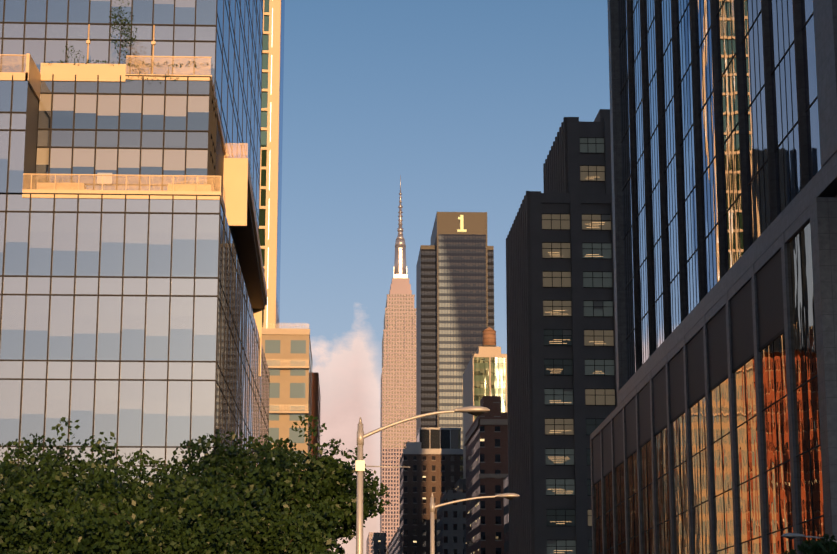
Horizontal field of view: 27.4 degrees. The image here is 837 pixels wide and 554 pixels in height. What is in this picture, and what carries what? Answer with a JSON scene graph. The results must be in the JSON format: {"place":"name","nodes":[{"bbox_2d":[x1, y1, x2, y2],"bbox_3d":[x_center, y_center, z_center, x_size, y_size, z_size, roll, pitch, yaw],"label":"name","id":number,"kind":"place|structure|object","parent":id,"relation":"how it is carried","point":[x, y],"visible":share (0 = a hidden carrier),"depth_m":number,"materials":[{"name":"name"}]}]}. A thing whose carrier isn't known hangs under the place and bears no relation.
{"place":"outdoors","nodes":[
{"label":"outdoors","id":0,"kind":"place"},
{"bbox_2d":[0,80,219,497],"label":"glass facade","id":1,"kind":"structure","parent":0,"point":[108,336],"depth_m":100.47,"materials":[{"name":"glass"}]},
{"bbox_2d":[233,195,264,309],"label":"overhang soffit","id":2,"kind":"structure","parent":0,"point":[247,251],"depth_m":139.94,"materials":[{"name":"black"}]},
{"bbox_2d":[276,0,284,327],"bbox_3d":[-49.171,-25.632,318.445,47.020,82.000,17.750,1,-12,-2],"label":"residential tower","id":3,"kind":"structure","parent":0,"point":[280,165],"depth_m":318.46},
{"bbox_2d":[262,335,311,470],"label":"apartment building","id":4,"kind":"structure","parent":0,"point":[291,386],"depth_m":281.19,"materials":[{"name":"beige concrete"}]},
{"bbox_2d":[262,323,308,410],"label":"balcony railings","id":5,"kind":"object","parent":4,"relation":"attached to","point":[286,364],"visible":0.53,"depth_m":280.60,"materials":[{"name":"beige metal"}]},
{"bbox_2d":[262,328,309,413],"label":"ledges","id":6,"kind":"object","parent":4,"relation":"attached to","point":[274,331],"depth_m":282.46,"materials":[{"name":"beige concrete"}]},
{"bbox_2d":[279,0,609,553],"label":"sky","id":7,"kind":"structure","parent":0,"point":[467,102],"materials":[{"name":"blue"}]},
{"bbox_2d":[416,212,493,448],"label":"skyscraper","id":8,"kind":"structure","parent":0,"point":[462,292],"depth_m":969.61,"materials":[{"name":"grey concrete"}]},
{"bbox_2d":[421,249,493,427],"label":"wing glass","id":9,"kind":"object","parent":8,"relation":"attached to","point":[428,343],"visible":0.5,"depth_m":971.25,"materials":[{"name":"grey glass"}]},
{"bbox_2d":[457,215,466,231],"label":"number sign","id":10,"kind":"object","parent":8,"relation":"attached to","point":[461,229],"visible":1,"depth_m":976.73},
{"bbox_2d":[465,396,507,553],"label":"brick building","id":11,"kind":"structure","parent":0,"point":[486,449],"depth_m":367.94,"materials":[{"name":"brick"}]},
{"bbox_2d":[464,419,507,477],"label":"building cornice","id":12,"kind":"structure","parent":11,"relation":"attached to","point":[486,422],"depth_m":368.56,"materials":[{"name":"grey concrete"}]},
{"bbox_2d":[506,109,616,553],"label":"dark tower walls","id":13,"kind":"structure","parent":0,"point":[566,191],"depth_m":220.60,"materials":[{"name":"black concrete"}]},
{"bbox_2d":[542,137,614,553],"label":"windows","id":14,"kind":"structure","parent":13,"relation":"in","point":[593,306],"depth_m":219.48,"materials":[{"name":"black glass"}]},
{"bbox_2d":[542,138,614,553],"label":"window frames","id":15,"kind":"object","parent":14,"relation":"in","point":[567,486],"visible":0.35,"depth_m":218.76,"materials":[{"name":"black metal"}]},
{"bbox_2d":[548,222,604,552],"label":"dark tower ceiling lights","id":16,"kind":"object","parent":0,"point":[566,343],"visible":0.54,"depth_m":218.65},
{"bbox_2d":[547,215,609,543],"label":"dark tower blinds","id":17,"kind":"object","parent":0,"point":[596,303],"visible":0.33,"depth_m":219.04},
{"bbox_2d":[590,0,836,553],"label":"building","id":18,"kind":"structure","parent":0,"point":[814,201],"depth_m":96.05,"materials":[{"name":"glass"}]},
{"bbox_2d":[593,0,823,553],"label":"window mullions","id":19,"kind":"object","parent":18,"relation":"attached to","point":[719,382],"visible":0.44,"depth_m":118.83,"materials":[{"name":"black metal"}]},
{"bbox_2d":[594,221,824,553],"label":"glass windows","id":20,"kind":"structure","parent":18,"relation":"attached to","point":[770,443],"depth_m":99.44,"materials":[{"name":"orange glass"}]},
{"bbox_2d":[626,0,808,370],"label":"building mullions","id":21,"kind":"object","parent":18,"relation":"attached to","point":[802,125],"depth_m":121.01,"materials":[{"name":"black metal"}]},
{"bbox_2d":[618,0,821,380],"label":"glass facade","id":22,"kind":"structure","parent":18,"relation":"attached to","point":[728,106],"depth_m":118.28,"materials":[{"name":"blue glass"}]},
{"label":"ground","id":23,"kind":"structure","parent":0,"visible":0},
{"bbox_2d":[0,458,133,553],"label":"tree","id":24,"kind":"object","parent":23,"relation":"on","point":[14,531],"depth_m":45.08,"materials":[{"name":"green plant"}]},
{"bbox_2d":[0,417,165,551],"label":"tree","id":25,"kind":"object","parent":23,"relation":"on","point":[61,478],"depth_m":55.53,"materials":[{"name":"green plant"}]},
{"bbox_2d":[27,450,199,552],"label":"tree","id":26,"kind":"object","parent":23,"relation":"on","point":[86,475],"depth_m":58.21,"materials":[{"name":"green plant"}]},
{"bbox_2d":[0,0,269,479],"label":"window mullions","id":27,"kind":"object","parent":23,"relation":"on","point":[211,148],"visible":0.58,"depth_m":106.38,"materials":[{"name":"black metal"}]},
{"bbox_2d":[0,0,215,82],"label":"glass facade","id":28,"kind":"structure","parent":27,"relation":"attached to","point":[100,13],"depth_m":113.34,"materials":[{"name":"blue glass"}]},
{"bbox_2d":[35,80,209,190],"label":"glass facade","id":29,"kind":"structure","parent":27,"relation":"attached to","point":[130,119],"depth_m":106.88,"materials":[{"name":"blue glass"}]},
{"bbox_2d":[0,55,250,200],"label":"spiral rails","id":30,"kind":"object","parent":27,"relation":"attached to","point":[241,148],"visible":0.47,"depth_m":102.33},
{"bbox_2d":[23,83,239,263],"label":"wall","id":31,"kind":"structure","parent":27,"relation":"attached to","point":[31,135],"depth_m":105.47,"materials":[{"name":"glass"}]},
{"bbox_2d":[0,24,266,376],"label":"ledges","id":32,"kind":"object","parent":27,"relation":"attached to","point":[237,185],"visible":0.79,"depth_m":107.44,"materials":[{"name":"beige concrete"}]},
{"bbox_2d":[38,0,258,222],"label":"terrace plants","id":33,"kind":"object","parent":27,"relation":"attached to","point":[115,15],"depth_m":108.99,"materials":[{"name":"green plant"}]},
{"bbox_2d":[215,0,268,468],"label":"glass facade","id":34,"kind":"structure","parent":27,"relation":"attached to","point":[231,371],"depth_m":129.67,"materials":[{"name":"blue glass"}]},
{"bbox_2d":[259,0,280,327],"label":"residential tower","id":35,"kind":"structure","parent":23,"relation":"on","point":[271,206],"depth_m":309.07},
{"bbox_2d":[259,0,268,326],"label":"windows","id":36,"kind":"structure","parent":35,"relation":"attached to","point":[263,138],"depth_m":310.36,"materials":[{"name":"blue glass"}]},
{"bbox_2d":[267,8,272,308],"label":"window strip","id":37,"kind":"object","parent":35,"relation":"attached to","point":[270,141],"visible":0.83,"depth_m":309.85,"materials":[{"name":"glass"}]},
{"bbox_2d":[311,372,320,458],"bbox_3d":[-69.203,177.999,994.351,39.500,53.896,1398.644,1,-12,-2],"label":"building","id":38,"kind":"structure","parent":23,"relation":"on","point":[316,398],"depth_m":314.13,"materials":[{"name":"brick"}]},
{"bbox_2d":[366,278,415,553],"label":"skyscraper","id":39,"kind":"structure","parent":23,"relation":"on","point":[398,388],"depth_m":1652.59,"materials":[{"name":"stone"}]},
{"bbox_2d":[393,175,407,277],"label":"spire","id":40,"kind":"structure","parent":39,"relation":"on","point":[400,269],"depth_m":1695.58,"materials":[{"name":"silver metal"}]},
{"bbox_2d":[372,479,465,553],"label":"grey stone buildings","id":41,"kind":"structure","parent":23,"relation":"on","point":[451,528],"depth_m":467.32,"materials":[{"name":"grey stone"}]},
{"bbox_2d":[399,453,462,553],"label":"brick building","id":42,"kind":"structure","parent":23,"relation":"on","point":[423,477],"depth_m":528.09,"materials":[{"name":"grey"}]},
{"bbox_2d":[403,427,462,453],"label":"brick building trim","id":43,"kind":"structure","parent":42,"relation":"attached to","point":[413,447],"depth_m":530.33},
{"bbox_2d":[417,429,459,448],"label":"glass windows","id":44,"kind":"structure","parent":42,"relation":"on","point":[429,438],"depth_m":533.14,"materials":[{"name":"grey glass"}]},
{"bbox_2d":[386,476,508,553],"bbox_3d":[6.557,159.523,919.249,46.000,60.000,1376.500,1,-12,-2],"label":"building","id":45,"kind":"structure","parent":23,"relation":"on","point":[392,547],"depth_m":326.24,"materials":[{"name":"grey stone"}]},
{"bbox_2d":[474,357,505,419],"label":"green glass building","id":46,"kind":"structure","parent":23,"relation":"on","point":[481,379],"depth_m":485.01,"materials":[{"name":"glass"}]},
{"bbox_2d":[463,347,506,478],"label":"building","id":47,"kind":"structure","parent":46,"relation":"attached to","point":[468,388],"depth_m":491.90,"materials":[{"name":"beige stone"}]},
{"bbox_2d":[482,334,495,346],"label":"water tower frame","id":48,"kind":"object","parent":47,"relation":"on","point":[489,345],"visible":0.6,"depth_m":492.24,"materials":[{"name":"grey metal"}]},
{"bbox_2d":[482,327,495,345],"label":"water tank","id":49,"kind":"object","parent":48,"relation":"on","point":[489,335],"visible":0.96,"depth_m":491.91,"materials":[{"name":"brown wood"}]},
{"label":"building","id":50,"kind":"object","parent":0,"visible":0},
{"bbox_2d":[593,194,836,483],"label":"wall panels","id":51,"kind":"object","parent":50,"relation":"on","point":[770,309],"visible":0.42,"depth_m":112.34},
{"label":"road","id":52,"kind":"structure","parent":0,"visible":0},
{"bbox_2d":[356,406,489,553],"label":"street lamp","id":53,"kind":"object","parent":52,"relation":"on","point":[471,410],"visible":1,"depth_m":44.56,"materials":[{"name":"metal"}]},
{"bbox_2d":[355,460,409,471],"bbox_3d":[-0.926,4.911,44.529,1.420,0.270,0.200,1,-12,-2],"label":"street sign","id":54,"kind":"object","parent":53,"relation":"attached to","point":[360,465],"visible":0.97,"depth_m":44.42,"materials":[{"name":"metal"}]},
{"bbox_2d":[430,493,519,553],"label":"street lamp","id":55,"kind":"object","parent":52,"relation":"on","point":[509,496],"visible":1,"depth_m":65.24,"materials":[{"name":"metal"}]},
{"bbox_3d":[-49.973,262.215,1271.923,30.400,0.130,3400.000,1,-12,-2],"label":"pavement","id":56,"kind":"structure","parent":0,"visible":0},
{"bbox_2d":[40,454,284,553],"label":"tree","id":57,"kind":"object","parent":56,"relation":"on","point":[164,538],"depth_m":46.45,"materials":[{"name":"green plant"}]},
{"bbox_2d":[59,448,291,537],"bbox_3d":[-9.019,10.052,60.255,9.288,8.340,8.338,1,-12,-2],"label":"tree","id":58,"kind":"object","parent":56,"relation":"on","point":[153,468],"visible":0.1,"depth_m":59.36,"materials":[{"name":"green plant"}]},
{"bbox_2d":[118,415,384,553],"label":"tree","id":59,"kind":"object","parent":56,"relation":"on","point":[230,459],"depth_m":58.17,"materials":[{"name":"green plant"}]},
{"bbox_2d":[186,499,344,553],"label":"tree","id":60,"kind":"object","parent":56,"relation":"on","point":[301,543],"depth_m":48.17,"materials":[{"name":"green plant"}]},
{"bbox_2d":[226,438,390,543],"bbox_3d":[-3.963,9.942,60.214,6.010,8.538,5.833,1,-12,-2],"label":"tree","id":61,"kind":"object","parent":56,"relation":"on","point":[341,484],"depth_m":59.38,"materials":[{"name":"green plant"}]},
{"bbox_2d":[781,533,836,542],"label":"street lamp","id":62,"kind":"object","parent":56,"relation":"on","point":[790,536],"visible":0.79,"depth_m":69.56,"materials":[{"name":"metal"}]},
{"bbox_2d":[784,534,836,553],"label":"tree","id":63,"kind":"object","parent":56,"relation":"on","point":[821,546],"visible":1,"depth_m":65.00,"materials":[{"name":"green plant"}]}
]}

